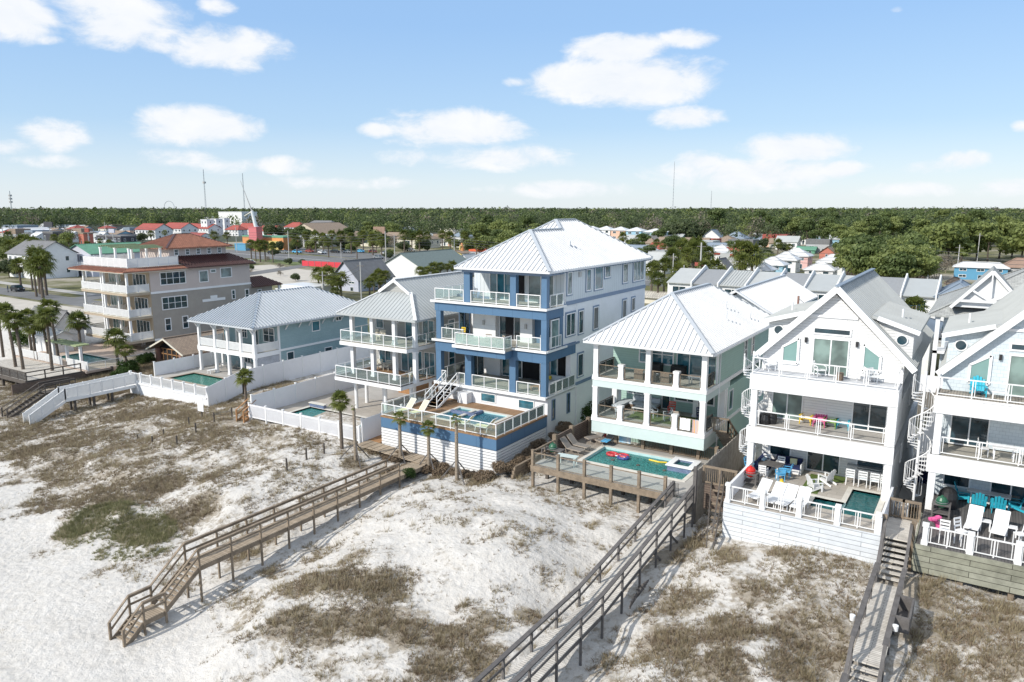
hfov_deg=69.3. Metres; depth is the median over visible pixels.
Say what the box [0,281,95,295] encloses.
pavement
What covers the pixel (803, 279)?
townhouse
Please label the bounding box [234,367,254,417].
palm tree
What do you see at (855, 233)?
pine tree
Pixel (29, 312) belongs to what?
palm tree
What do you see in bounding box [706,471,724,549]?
wooden steps
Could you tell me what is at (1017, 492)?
sliding door
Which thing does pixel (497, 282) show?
sliding door
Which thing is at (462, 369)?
gas grill
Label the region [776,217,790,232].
pine tree
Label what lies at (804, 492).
sun lounger
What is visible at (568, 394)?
window
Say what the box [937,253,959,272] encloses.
bare tree
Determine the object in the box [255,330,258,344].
sliding door
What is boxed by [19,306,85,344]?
house
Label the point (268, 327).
beach house
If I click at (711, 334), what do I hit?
beach house
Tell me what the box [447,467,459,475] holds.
dry shrub
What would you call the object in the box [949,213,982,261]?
pine tree
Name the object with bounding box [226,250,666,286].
highway
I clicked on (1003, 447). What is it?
picnic table
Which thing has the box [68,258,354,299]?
side street
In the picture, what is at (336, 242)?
oak tree
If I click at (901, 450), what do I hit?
window
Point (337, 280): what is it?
palm tree
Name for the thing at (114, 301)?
sliding door
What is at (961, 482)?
window
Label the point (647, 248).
pine tree
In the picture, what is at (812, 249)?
house
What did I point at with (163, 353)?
window frame
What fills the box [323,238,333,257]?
palm tree
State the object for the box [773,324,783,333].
round window
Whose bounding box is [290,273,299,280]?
oak tree
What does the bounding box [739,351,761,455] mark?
spiral stair
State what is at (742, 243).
palm tree
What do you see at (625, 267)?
window
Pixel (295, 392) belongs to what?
vinyl fence
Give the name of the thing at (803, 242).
house
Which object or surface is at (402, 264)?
house
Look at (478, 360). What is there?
sliding door
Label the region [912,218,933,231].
pine tree
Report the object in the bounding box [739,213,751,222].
pine tree
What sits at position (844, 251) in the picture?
pine tree
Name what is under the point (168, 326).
window
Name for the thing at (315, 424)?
vinyl fence
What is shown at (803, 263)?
house
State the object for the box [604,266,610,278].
window
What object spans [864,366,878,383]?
chair
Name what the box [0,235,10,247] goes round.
oak tree
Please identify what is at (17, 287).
parked car
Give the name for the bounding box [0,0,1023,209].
sky
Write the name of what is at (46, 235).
house
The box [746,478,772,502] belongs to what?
sun lounger
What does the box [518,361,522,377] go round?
sliding door
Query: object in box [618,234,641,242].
house
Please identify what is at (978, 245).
utility pole
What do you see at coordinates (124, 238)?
house
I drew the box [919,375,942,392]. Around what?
vinyl fence
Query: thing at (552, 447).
egg grill
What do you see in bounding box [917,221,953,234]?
oak tree
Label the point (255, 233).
house
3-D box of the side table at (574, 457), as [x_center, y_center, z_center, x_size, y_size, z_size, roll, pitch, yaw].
[3.841,8.281,51.430,1.500,0.700,0.600,5,11,27]
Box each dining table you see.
[754,459,784,477]
[967,488,1011,502]
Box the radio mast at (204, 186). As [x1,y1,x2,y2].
[202,169,206,207]
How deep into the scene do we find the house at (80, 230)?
446.01 m
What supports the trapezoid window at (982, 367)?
in the beach house at (987, 344)
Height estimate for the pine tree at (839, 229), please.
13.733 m
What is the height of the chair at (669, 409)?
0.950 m
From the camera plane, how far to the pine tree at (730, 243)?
267.67 m
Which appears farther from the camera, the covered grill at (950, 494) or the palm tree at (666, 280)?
the palm tree at (666, 280)
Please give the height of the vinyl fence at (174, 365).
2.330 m
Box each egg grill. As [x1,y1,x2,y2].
[541,442,564,459]
[744,465,759,487]
[931,495,950,519]
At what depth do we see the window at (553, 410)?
60.73 m
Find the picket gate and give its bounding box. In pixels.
[702,465,737,511]
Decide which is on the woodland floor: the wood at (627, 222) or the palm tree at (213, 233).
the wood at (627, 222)
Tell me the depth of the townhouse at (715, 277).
131.41 m
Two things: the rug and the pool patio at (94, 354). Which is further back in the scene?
the pool patio at (94, 354)
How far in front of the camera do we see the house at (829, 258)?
218.78 m
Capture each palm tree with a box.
[0,237,17,254]
[0,301,6,356]
[0,301,21,366]
[0,311,31,369]
[3,230,12,235]
[7,257,24,284]
[10,232,31,247]
[13,307,35,350]
[19,244,56,293]
[19,316,45,359]
[20,258,33,290]
[22,251,56,297]
[23,257,41,296]
[26,235,39,240]
[29,313,55,353]
[30,249,59,295]
[33,306,60,370]
[34,297,62,355]
[48,234,59,240]
[64,309,93,359]
[100,327,129,364]
[113,344,136,365]
[147,230,155,239]
[208,230,219,239]
[223,232,230,242]
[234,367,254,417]
[244,239,253,259]
[250,241,257,260]
[252,238,266,261]
[258,240,268,260]
[267,241,277,262]
[289,234,303,254]
[301,231,309,240]
[309,229,319,252]
[311,266,321,282]
[315,270,326,282]
[316,232,327,253]
[316,264,334,282]
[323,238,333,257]
[324,273,340,292]
[327,229,336,252]
[328,389,351,448]
[329,287,342,295]
[330,275,342,286]
[334,271,351,295]
[335,229,346,248]
[339,404,368,468]
[345,232,356,253]
[353,239,360,258]
[357,229,367,249]
[361,276,376,295]
[366,231,377,254]
[368,273,379,292]
[370,267,384,289]
[374,234,387,255]
[376,278,385,287]
[378,270,391,284]
[384,411,409,463]
[397,230,410,251]
[408,233,415,251]
[412,229,425,250]
[413,266,425,275]
[419,419,439,468]
[423,231,431,250]
[423,266,430,272]
[426,261,440,272]
[434,262,446,271]
[437,230,445,248]
[439,413,465,484]
[443,230,455,248]
[443,263,450,271]
[447,259,456,271]
[459,231,468,249]
[472,237,478,254]
[616,232,628,241]
[645,261,661,290]
[648,271,664,292]
[652,239,659,248]
[658,240,666,249]
[658,255,672,291]
[662,245,682,274]
[662,276,670,286]
[667,260,688,277]
[672,241,685,258]
[677,238,688,250]
[677,245,696,264]
[684,237,702,267]
[691,234,702,267]
[694,240,709,267]
[695,257,715,268]
[699,245,717,259]
[702,255,725,269]
[727,239,751,270]
[730,252,754,270]
[741,239,765,270]
[772,238,783,254]
[786,243,793,250]
[903,295,929,312]
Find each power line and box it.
[2,223,102,232]
[106,223,251,237]
[288,233,384,241]
[386,234,453,244]
[454,238,722,251]
[738,248,836,264]
[934,250,1023,264]
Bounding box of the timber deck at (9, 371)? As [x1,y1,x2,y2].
[0,357,82,385]
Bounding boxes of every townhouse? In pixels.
[667,265,708,293]
[692,266,733,287]
[719,267,759,292]
[748,268,787,284]
[785,269,815,287]
[806,271,845,300]
[840,275,853,282]
[881,273,908,298]
[902,275,941,318]
[933,279,970,337]
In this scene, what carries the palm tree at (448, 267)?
on the ground at (52, 623)
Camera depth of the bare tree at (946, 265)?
208.82 m
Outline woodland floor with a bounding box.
[0,220,996,244]
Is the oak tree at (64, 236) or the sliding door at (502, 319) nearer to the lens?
the sliding door at (502, 319)
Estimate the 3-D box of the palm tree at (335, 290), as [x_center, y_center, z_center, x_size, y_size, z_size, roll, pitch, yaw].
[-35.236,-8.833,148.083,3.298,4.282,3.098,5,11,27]
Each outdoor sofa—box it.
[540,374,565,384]
[611,395,661,410]
[754,452,804,476]
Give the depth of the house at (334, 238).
376.45 m
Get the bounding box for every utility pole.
[319,271,325,289]
[357,262,361,298]
[385,231,386,260]
[695,243,705,265]
[976,235,982,260]
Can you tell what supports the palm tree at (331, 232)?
on the ground at (52, 623)
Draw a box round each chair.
[376,330,385,339]
[377,359,382,369]
[383,360,391,369]
[496,335,504,347]
[651,403,657,417]
[663,407,672,420]
[667,401,675,410]
[696,407,699,419]
[758,465,767,477]
[763,355,776,370]
[775,456,785,468]
[775,468,785,481]
[782,464,793,478]
[799,413,813,425]
[805,474,823,491]
[812,414,827,427]
[813,360,826,376]
[817,469,836,486]
[823,416,836,428]
[836,418,850,429]
[845,468,855,485]
[856,367,873,381]
[858,471,867,486]
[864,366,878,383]
[869,473,879,488]
[938,519,950,542]
[953,517,967,546]
[954,481,969,502]
[969,375,987,396]
[971,493,987,511]
[978,437,988,456]
[990,496,1006,512]
[1007,498,1023,512]
[1012,526,1023,542]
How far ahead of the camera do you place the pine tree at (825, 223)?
336.00 m
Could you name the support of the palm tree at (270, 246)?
on the ground at (52, 623)
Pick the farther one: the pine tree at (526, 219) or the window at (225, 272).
the pine tree at (526, 219)
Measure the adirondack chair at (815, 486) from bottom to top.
1.071 m
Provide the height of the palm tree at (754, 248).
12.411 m
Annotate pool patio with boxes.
[14,338,154,373]
[129,363,245,405]
[256,384,423,441]
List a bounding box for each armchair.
[634,369,644,379]
[652,371,658,381]
[660,372,671,382]
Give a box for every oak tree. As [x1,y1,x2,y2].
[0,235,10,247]
[0,246,7,259]
[0,258,17,277]
[56,240,69,247]
[57,231,74,243]
[136,232,148,240]
[262,223,283,234]
[270,249,279,255]
[271,241,283,249]
[283,258,291,263]
[289,241,302,249]
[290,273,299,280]
[304,239,319,248]
[333,239,339,245]
[339,240,352,247]
[345,243,355,250]
[369,229,390,242]
[383,252,392,257]
[384,221,402,231]
[396,241,407,249]
[415,239,431,249]
[451,239,459,248]
[463,238,475,249]
[468,222,491,236]
[473,235,499,250]
[487,218,507,230]
[493,229,518,242]
[500,221,520,231]
[601,220,613,226]
[630,240,644,244]
[664,219,694,236]
[691,222,700,236]
[697,222,709,236]
[757,246,773,255]
[758,238,768,246]
[761,251,773,256]
[775,243,788,252]
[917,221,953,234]
[919,220,975,260]
[969,218,998,259]
[994,223,1023,257]
[1002,219,1023,257]
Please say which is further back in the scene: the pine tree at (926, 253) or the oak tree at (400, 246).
the oak tree at (400, 246)
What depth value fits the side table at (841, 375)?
43.61 m
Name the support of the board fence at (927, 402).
on the ground at (52, 623)
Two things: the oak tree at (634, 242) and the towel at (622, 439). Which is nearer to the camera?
the towel at (622, 439)
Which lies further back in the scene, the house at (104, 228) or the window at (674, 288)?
the house at (104, 228)
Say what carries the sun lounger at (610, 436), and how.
on the pool deck at (639, 473)
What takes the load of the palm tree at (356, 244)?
on the ground at (52, 623)
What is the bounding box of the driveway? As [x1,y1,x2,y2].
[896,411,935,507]
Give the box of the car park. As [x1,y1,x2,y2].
[229,246,395,260]
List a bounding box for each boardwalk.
[22,372,135,424]
[107,435,434,647]
[472,481,694,681]
[839,497,921,681]
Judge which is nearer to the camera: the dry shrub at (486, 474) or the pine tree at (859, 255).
the dry shrub at (486, 474)
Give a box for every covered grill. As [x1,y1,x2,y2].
[652,362,662,376]
[670,364,686,379]
[938,486,958,509]
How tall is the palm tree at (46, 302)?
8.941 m
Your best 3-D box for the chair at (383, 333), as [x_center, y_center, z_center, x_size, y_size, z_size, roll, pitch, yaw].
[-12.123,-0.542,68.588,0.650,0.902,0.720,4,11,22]
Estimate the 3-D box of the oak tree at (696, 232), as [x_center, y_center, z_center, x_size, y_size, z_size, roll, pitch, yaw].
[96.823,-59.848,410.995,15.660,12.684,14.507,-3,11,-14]
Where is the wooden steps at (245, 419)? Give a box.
[235,398,255,422]
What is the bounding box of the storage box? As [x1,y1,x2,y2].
[246,362,253,368]
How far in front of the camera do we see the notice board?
71.66 m
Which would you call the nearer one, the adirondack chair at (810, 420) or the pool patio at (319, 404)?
the adirondack chair at (810, 420)
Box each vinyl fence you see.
[153,351,225,375]
[205,346,370,406]
[247,402,360,446]
[250,362,370,419]
[360,392,436,441]
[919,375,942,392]
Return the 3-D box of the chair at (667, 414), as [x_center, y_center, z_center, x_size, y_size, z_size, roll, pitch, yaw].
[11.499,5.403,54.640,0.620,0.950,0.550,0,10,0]
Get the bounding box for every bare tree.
[58,228,79,240]
[388,236,399,244]
[914,273,943,278]
[934,262,949,275]
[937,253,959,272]
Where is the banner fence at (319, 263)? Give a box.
[302,261,340,267]
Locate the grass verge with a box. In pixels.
[257,259,336,269]
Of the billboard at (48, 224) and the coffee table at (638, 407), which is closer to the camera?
the coffee table at (638, 407)
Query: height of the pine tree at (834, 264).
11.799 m
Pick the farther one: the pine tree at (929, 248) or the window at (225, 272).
the pine tree at (929, 248)
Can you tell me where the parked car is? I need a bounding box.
[10,284,24,291]
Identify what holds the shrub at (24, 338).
on the ground at (52, 623)
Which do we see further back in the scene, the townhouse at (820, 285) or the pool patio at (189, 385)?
the townhouse at (820, 285)
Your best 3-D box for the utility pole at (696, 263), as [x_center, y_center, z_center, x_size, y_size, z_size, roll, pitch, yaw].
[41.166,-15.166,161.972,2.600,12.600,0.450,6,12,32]
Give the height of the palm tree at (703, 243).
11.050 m
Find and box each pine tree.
[287,230,301,240]
[293,225,305,231]
[299,229,311,236]
[343,227,354,233]
[361,221,378,231]
[406,229,416,239]
[459,229,472,239]
[472,228,481,236]
[478,215,493,225]
[489,229,502,237]
[513,228,524,233]
[520,214,535,228]
[529,223,540,228]
[637,233,650,244]
[641,244,655,253]
[653,228,666,236]
[663,234,679,246]
[706,208,726,227]
[726,240,735,246]
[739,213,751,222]
[753,210,770,220]
[761,215,776,224]
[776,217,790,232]
[784,216,804,235]
[794,208,806,217]
[798,218,817,238]
[809,211,825,219]
[810,217,835,238]
[811,209,827,214]
[827,207,835,211]
[828,212,841,221]
[830,223,857,238]
[832,241,847,274]
[832,243,859,274]
[834,243,857,274]
[837,233,873,275]
[838,244,859,274]
[841,230,853,238]
[844,240,890,268]
[847,220,868,232]
[848,231,869,236]
[858,245,899,276]
[863,214,886,235]
[869,252,905,277]
[871,234,895,244]
[878,252,916,277]
[879,210,897,217]
[879,216,892,235]
[885,238,903,245]
[887,216,904,237]
[890,244,940,277]
[896,231,928,242]
[899,216,913,233]
[902,239,940,253]
[909,216,931,225]
[911,210,924,215]
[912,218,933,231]
[916,248,939,278]
[917,244,943,278]
[927,208,950,222]
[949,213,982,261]
[967,209,991,220]
[975,222,1006,261]
[992,214,1020,258]
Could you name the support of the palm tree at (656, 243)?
on the ground at (52, 623)
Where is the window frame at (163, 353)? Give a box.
[161,347,178,360]
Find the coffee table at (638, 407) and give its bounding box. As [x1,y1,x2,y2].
[632,405,651,413]
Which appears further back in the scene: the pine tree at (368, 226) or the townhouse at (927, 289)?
the pine tree at (368, 226)
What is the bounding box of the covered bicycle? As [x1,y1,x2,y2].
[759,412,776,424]
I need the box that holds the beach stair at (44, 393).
[1,377,75,417]
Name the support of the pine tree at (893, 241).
on the ground at (52, 623)
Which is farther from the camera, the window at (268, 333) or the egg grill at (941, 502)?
the window at (268, 333)
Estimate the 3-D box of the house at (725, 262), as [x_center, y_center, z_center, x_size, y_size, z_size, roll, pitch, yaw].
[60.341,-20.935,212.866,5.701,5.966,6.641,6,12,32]
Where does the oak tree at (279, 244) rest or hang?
on the ground at (52, 623)
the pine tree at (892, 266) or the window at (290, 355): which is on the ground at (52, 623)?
the pine tree at (892, 266)
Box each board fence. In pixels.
[693,429,746,523]
[916,391,934,415]
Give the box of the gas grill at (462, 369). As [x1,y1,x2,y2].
[460,364,464,377]
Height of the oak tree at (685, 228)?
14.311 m
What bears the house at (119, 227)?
on the ground at (52, 623)
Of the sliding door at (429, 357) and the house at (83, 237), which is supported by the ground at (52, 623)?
the house at (83, 237)
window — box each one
[159,270,185,285]
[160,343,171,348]
[161,295,187,309]
[164,318,171,330]
[174,249,178,255]
[182,315,188,328]
[185,248,189,254]
[199,270,208,282]
[220,267,231,277]
[231,290,235,298]
[242,329,247,337]
[244,357,250,362]
[245,289,248,296]
[263,328,274,341]
[287,351,294,359]
[312,320,319,331]
[324,346,331,351]
[376,319,383,328]
[379,350,391,363]
[448,318,454,331]
[448,352,454,365]
[480,392,495,403]
[518,399,534,409]
[550,318,559,348]
[551,399,555,420]
[564,275,565,303]
[565,310,575,337]
[566,272,572,295]
[566,392,569,413]
[577,351,583,377]
[578,308,583,334]
[585,269,591,292]
[592,305,598,330]
[594,267,603,290]
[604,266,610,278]
[621,298,626,318]
[622,264,628,284]
[627,391,643,394]
[631,296,635,311]
[632,261,644,282]
[639,349,673,365]
[672,286,685,291]
[674,397,714,406]
[728,388,733,410]
[743,340,747,360]
[750,336,754,355]
[769,445,791,455]
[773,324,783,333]
[781,337,799,364]
[812,294,824,300]
[813,326,851,336]
[855,460,883,473]
[860,343,881,372]
[896,334,907,345]
[899,439,903,462]
[908,383,912,405]
[909,300,925,310]
[942,474,970,488]
[954,339,967,350]
[967,354,992,385]
[1009,342,1023,351]
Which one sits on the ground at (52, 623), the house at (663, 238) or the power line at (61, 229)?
the house at (663, 238)
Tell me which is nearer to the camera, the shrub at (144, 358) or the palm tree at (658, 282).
the shrub at (144, 358)
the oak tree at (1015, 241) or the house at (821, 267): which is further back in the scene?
the oak tree at (1015, 241)
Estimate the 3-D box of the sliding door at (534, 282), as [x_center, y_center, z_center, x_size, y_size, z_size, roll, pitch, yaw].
[2.402,-4.360,61.427,2.500,2.430,0.100,6,12,32]
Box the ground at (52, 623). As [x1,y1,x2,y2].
[0,241,1023,681]
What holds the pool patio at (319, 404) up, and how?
on the ground at (52, 623)
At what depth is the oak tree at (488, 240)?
310.01 m
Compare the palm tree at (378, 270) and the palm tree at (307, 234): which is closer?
the palm tree at (378, 270)
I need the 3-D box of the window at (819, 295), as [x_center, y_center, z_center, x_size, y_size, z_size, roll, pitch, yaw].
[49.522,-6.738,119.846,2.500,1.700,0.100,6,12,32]
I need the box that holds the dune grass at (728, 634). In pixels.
[0,354,1023,681]
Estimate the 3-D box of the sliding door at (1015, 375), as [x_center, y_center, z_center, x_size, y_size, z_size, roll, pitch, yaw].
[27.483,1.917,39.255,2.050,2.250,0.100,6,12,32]
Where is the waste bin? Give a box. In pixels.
[917,462,927,483]
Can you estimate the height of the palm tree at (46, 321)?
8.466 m
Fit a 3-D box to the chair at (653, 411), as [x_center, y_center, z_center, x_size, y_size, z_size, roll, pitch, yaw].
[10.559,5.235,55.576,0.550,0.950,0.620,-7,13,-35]
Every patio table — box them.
[488,337,501,347]
[688,374,700,386]
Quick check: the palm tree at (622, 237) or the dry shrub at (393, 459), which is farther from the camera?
the palm tree at (622, 237)
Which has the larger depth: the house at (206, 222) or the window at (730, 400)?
the house at (206, 222)
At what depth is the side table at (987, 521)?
38.77 m
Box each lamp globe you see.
[850,613,855,620]
[893,624,898,631]
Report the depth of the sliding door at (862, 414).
44.70 m
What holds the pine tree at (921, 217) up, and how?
on the ground at (52, 623)
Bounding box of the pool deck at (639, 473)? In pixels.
[530,416,718,512]
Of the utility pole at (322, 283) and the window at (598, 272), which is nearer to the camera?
the window at (598, 272)
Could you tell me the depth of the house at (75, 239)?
428.95 m
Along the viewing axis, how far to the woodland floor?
596.56 m
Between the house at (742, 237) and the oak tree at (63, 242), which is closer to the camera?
the oak tree at (63, 242)
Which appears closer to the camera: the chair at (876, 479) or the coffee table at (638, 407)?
the chair at (876, 479)
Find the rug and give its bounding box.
[627,409,698,427]
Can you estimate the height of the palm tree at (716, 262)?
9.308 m
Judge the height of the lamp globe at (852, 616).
0.340 m
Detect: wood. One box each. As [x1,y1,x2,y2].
[0,205,1023,240]
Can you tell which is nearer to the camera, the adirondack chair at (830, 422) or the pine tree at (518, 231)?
the adirondack chair at (830, 422)
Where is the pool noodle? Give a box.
[649,459,666,462]
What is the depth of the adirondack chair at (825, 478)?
45.06 m
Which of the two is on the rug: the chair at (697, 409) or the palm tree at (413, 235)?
the chair at (697, 409)
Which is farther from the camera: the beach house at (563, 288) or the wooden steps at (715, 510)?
the beach house at (563, 288)
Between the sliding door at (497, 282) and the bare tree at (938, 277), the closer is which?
the sliding door at (497, 282)
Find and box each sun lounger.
[396,397,416,412]
[409,399,429,416]
[453,414,475,426]
[473,418,496,432]
[560,436,584,455]
[566,433,590,450]
[584,432,604,443]
[595,434,613,444]
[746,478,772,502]
[766,481,786,507]
[775,483,798,510]
[789,486,811,510]
[963,504,983,535]
[989,508,1010,540]
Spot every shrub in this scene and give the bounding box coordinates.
[9,330,28,345]
[109,367,129,375]
[117,359,139,371]
[135,352,155,364]
[367,446,380,454]
[379,453,389,460]
[388,450,407,462]
[402,467,415,477]
[420,459,436,473]
[431,462,451,475]
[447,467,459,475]
[459,469,475,477]
[470,471,482,478]
[475,469,496,482]
[491,461,513,473]
[510,455,530,468]
[512,452,529,459]
[522,447,540,456]
[528,438,549,449]
[547,432,559,438]
[555,421,573,431]
[580,401,591,421]
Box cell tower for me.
[8,191,12,208]
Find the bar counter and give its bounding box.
[847,463,882,471]
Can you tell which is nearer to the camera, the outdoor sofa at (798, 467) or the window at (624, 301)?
the outdoor sofa at (798, 467)
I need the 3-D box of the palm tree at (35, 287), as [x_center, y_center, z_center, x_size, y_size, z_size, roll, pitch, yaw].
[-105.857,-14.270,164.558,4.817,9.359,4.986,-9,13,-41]
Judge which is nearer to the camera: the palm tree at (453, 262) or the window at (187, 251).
the window at (187, 251)
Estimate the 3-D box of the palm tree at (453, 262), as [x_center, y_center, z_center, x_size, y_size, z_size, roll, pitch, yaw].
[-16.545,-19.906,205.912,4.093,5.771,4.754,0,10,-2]
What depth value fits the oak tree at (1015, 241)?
268.34 m
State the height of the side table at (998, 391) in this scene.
0.450 m
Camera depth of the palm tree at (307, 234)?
337.31 m
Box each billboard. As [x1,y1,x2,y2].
[43,222,52,231]
[108,229,114,239]
[373,227,384,233]
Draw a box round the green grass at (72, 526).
[52,498,180,561]
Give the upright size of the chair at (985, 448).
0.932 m
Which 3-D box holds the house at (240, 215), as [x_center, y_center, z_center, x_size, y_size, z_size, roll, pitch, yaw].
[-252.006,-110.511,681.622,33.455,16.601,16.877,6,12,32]
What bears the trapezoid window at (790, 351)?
in the beach house at (868, 318)
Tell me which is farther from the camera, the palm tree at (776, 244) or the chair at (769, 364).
the palm tree at (776, 244)
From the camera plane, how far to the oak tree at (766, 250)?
267.26 m
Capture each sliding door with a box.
[108,273,120,281]
[110,295,122,305]
[113,319,124,327]
[132,273,145,284]
[134,297,148,313]
[136,320,150,332]
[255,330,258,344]
[401,351,422,373]
[405,322,419,338]
[422,320,434,340]
[424,351,434,374]
[459,312,469,334]
[474,356,483,376]
[489,274,509,299]
[499,316,519,340]
[502,359,508,375]
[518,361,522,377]
[528,276,554,303]
[550,359,557,374]
[661,396,670,408]
[676,353,715,379]
[771,392,803,421]
[806,451,840,474]
[811,337,849,377]
[850,402,887,433]
[948,415,990,447]
[988,482,1023,507]
[1006,354,1023,396]
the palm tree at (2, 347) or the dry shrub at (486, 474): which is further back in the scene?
the palm tree at (2, 347)
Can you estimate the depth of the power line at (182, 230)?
312.33 m
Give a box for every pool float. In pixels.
[606,451,628,459]
[928,515,941,527]
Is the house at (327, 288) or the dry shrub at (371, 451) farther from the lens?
the house at (327, 288)
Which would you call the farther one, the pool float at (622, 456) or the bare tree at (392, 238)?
the bare tree at (392, 238)
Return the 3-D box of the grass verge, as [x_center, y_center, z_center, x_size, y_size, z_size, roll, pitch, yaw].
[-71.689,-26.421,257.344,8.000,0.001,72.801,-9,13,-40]
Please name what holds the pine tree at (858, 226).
on the ground at (52, 623)
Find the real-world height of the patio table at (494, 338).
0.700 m
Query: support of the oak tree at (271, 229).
on the ground at (52, 623)
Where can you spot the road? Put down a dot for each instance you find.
(31, 295)
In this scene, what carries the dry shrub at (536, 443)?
on the ground at (52, 623)
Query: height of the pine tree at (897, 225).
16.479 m
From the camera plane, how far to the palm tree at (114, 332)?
94.73 m
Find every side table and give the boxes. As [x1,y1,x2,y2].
[558,453,578,467]
[837,372,843,380]
[981,518,991,531]
[992,389,1007,399]
[1006,525,1017,537]
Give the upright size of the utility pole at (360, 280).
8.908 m
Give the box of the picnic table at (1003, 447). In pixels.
[992,443,1016,461]
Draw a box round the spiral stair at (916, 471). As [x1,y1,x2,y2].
[903,371,934,499]
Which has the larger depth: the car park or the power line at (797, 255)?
the car park
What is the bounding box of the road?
[0,287,369,334]
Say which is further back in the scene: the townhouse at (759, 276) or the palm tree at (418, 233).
the palm tree at (418, 233)
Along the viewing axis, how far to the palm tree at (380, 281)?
166.55 m
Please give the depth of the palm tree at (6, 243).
240.88 m
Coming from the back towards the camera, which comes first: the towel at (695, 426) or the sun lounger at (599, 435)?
the sun lounger at (599, 435)
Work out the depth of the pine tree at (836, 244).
209.63 m
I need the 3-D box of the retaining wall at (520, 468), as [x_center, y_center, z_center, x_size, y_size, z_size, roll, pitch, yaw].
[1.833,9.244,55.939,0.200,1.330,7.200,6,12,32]
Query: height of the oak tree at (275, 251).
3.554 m
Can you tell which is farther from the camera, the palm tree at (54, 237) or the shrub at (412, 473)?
the palm tree at (54, 237)
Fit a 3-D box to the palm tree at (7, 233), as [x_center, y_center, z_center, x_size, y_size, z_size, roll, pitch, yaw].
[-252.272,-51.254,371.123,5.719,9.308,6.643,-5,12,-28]
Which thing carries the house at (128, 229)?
on the ground at (52, 623)
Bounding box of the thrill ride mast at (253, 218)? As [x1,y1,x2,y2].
[240,181,256,226]
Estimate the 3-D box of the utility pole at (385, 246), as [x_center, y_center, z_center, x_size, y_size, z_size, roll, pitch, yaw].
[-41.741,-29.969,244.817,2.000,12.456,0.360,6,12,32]
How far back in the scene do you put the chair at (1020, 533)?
36.92 m
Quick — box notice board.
[197,397,203,415]
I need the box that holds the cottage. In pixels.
[145,328,224,360]
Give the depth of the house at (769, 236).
372.83 m
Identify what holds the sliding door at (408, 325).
in the beach house at (401, 312)
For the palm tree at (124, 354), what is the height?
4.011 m
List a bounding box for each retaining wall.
[11,366,134,395]
[511,450,551,478]
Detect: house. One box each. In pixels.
[1,225,38,228]
[4,240,78,278]
[8,228,30,236]
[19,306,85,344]
[24,230,48,233]
[24,327,77,352]
[26,227,50,229]
[30,231,43,239]
[42,231,64,240]
[65,231,78,241]
[66,225,84,230]
[68,233,282,344]
[70,242,140,276]
[71,228,92,232]
[78,232,93,243]
[93,233,101,241]
[96,234,135,242]
[98,225,116,230]
[108,224,124,229]
[108,230,133,234]
[123,227,136,232]
[134,223,173,239]
[165,222,197,233]
[187,286,368,374]
[191,232,211,238]
[194,224,221,235]
[200,219,213,226]
[214,219,222,233]
[218,212,257,225]
[219,218,229,232]
[224,225,247,235]
[234,243,249,250]
[240,223,259,234]
[242,235,298,250]
[248,227,262,250]
[275,282,331,291]
[284,222,301,228]
[284,222,356,239]
[302,234,336,247]
[309,220,333,222]
[334,257,395,291]
[335,271,473,410]
[361,232,440,247]
[380,218,652,475]
[384,249,466,278]
[450,232,473,241]
[455,250,469,254]
[462,253,475,258]
[469,249,487,253]
[582,283,770,457]
[599,226,613,235]
[611,227,627,237]
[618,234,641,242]
[625,227,646,234]
[629,244,645,248]
[643,228,668,235]
[645,238,653,244]
[645,291,666,302]
[646,251,670,273]
[650,235,670,238]
[657,237,710,241]
[702,229,722,237]
[702,240,719,242]
[706,242,726,246]
[707,244,730,259]
[712,257,734,269]
[714,247,739,259]
[720,252,754,270]
[721,235,736,241]
[722,268,933,564]
[728,239,758,244]
[730,231,749,238]
[730,274,817,313]
[747,262,777,271]
[762,234,791,246]
[763,256,789,271]
[768,238,775,248]
[775,236,801,249]
[775,251,801,272]
[790,248,814,268]
[792,234,817,244]
[796,246,817,253]
[802,261,839,274]
[806,239,832,253]
[811,300,942,374]
[816,254,844,274]
[818,246,835,258]
[829,235,839,243]
[911,283,1023,600]
[927,266,1023,376]
[944,277,959,284]
[952,261,1010,279]
[1003,257,1023,272]
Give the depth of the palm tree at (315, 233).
327.86 m
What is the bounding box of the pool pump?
[891,501,911,520]
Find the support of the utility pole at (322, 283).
on the ground at (52, 623)
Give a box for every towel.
[619,436,630,443]
[680,417,689,430]
[692,420,698,432]
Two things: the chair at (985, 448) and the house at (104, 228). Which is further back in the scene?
the house at (104, 228)
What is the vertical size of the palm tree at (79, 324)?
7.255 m
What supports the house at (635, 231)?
on the ground at (52, 623)
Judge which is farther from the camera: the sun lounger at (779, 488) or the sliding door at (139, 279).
the sliding door at (139, 279)
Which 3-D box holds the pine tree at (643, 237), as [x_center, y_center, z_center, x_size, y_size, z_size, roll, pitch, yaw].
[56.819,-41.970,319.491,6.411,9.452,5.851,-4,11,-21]
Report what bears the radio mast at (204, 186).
on the ground at (52, 623)
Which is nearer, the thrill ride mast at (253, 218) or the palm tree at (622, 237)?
the palm tree at (622, 237)
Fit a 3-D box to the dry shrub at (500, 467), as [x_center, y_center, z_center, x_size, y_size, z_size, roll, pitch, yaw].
[-0.775,9.068,53.780,1.671,0.906,1.904,-6,12,-32]
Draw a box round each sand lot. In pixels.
[0,296,103,323]
[250,265,330,283]
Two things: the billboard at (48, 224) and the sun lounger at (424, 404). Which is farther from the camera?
the billboard at (48, 224)
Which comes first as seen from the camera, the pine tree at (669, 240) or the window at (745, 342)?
the window at (745, 342)

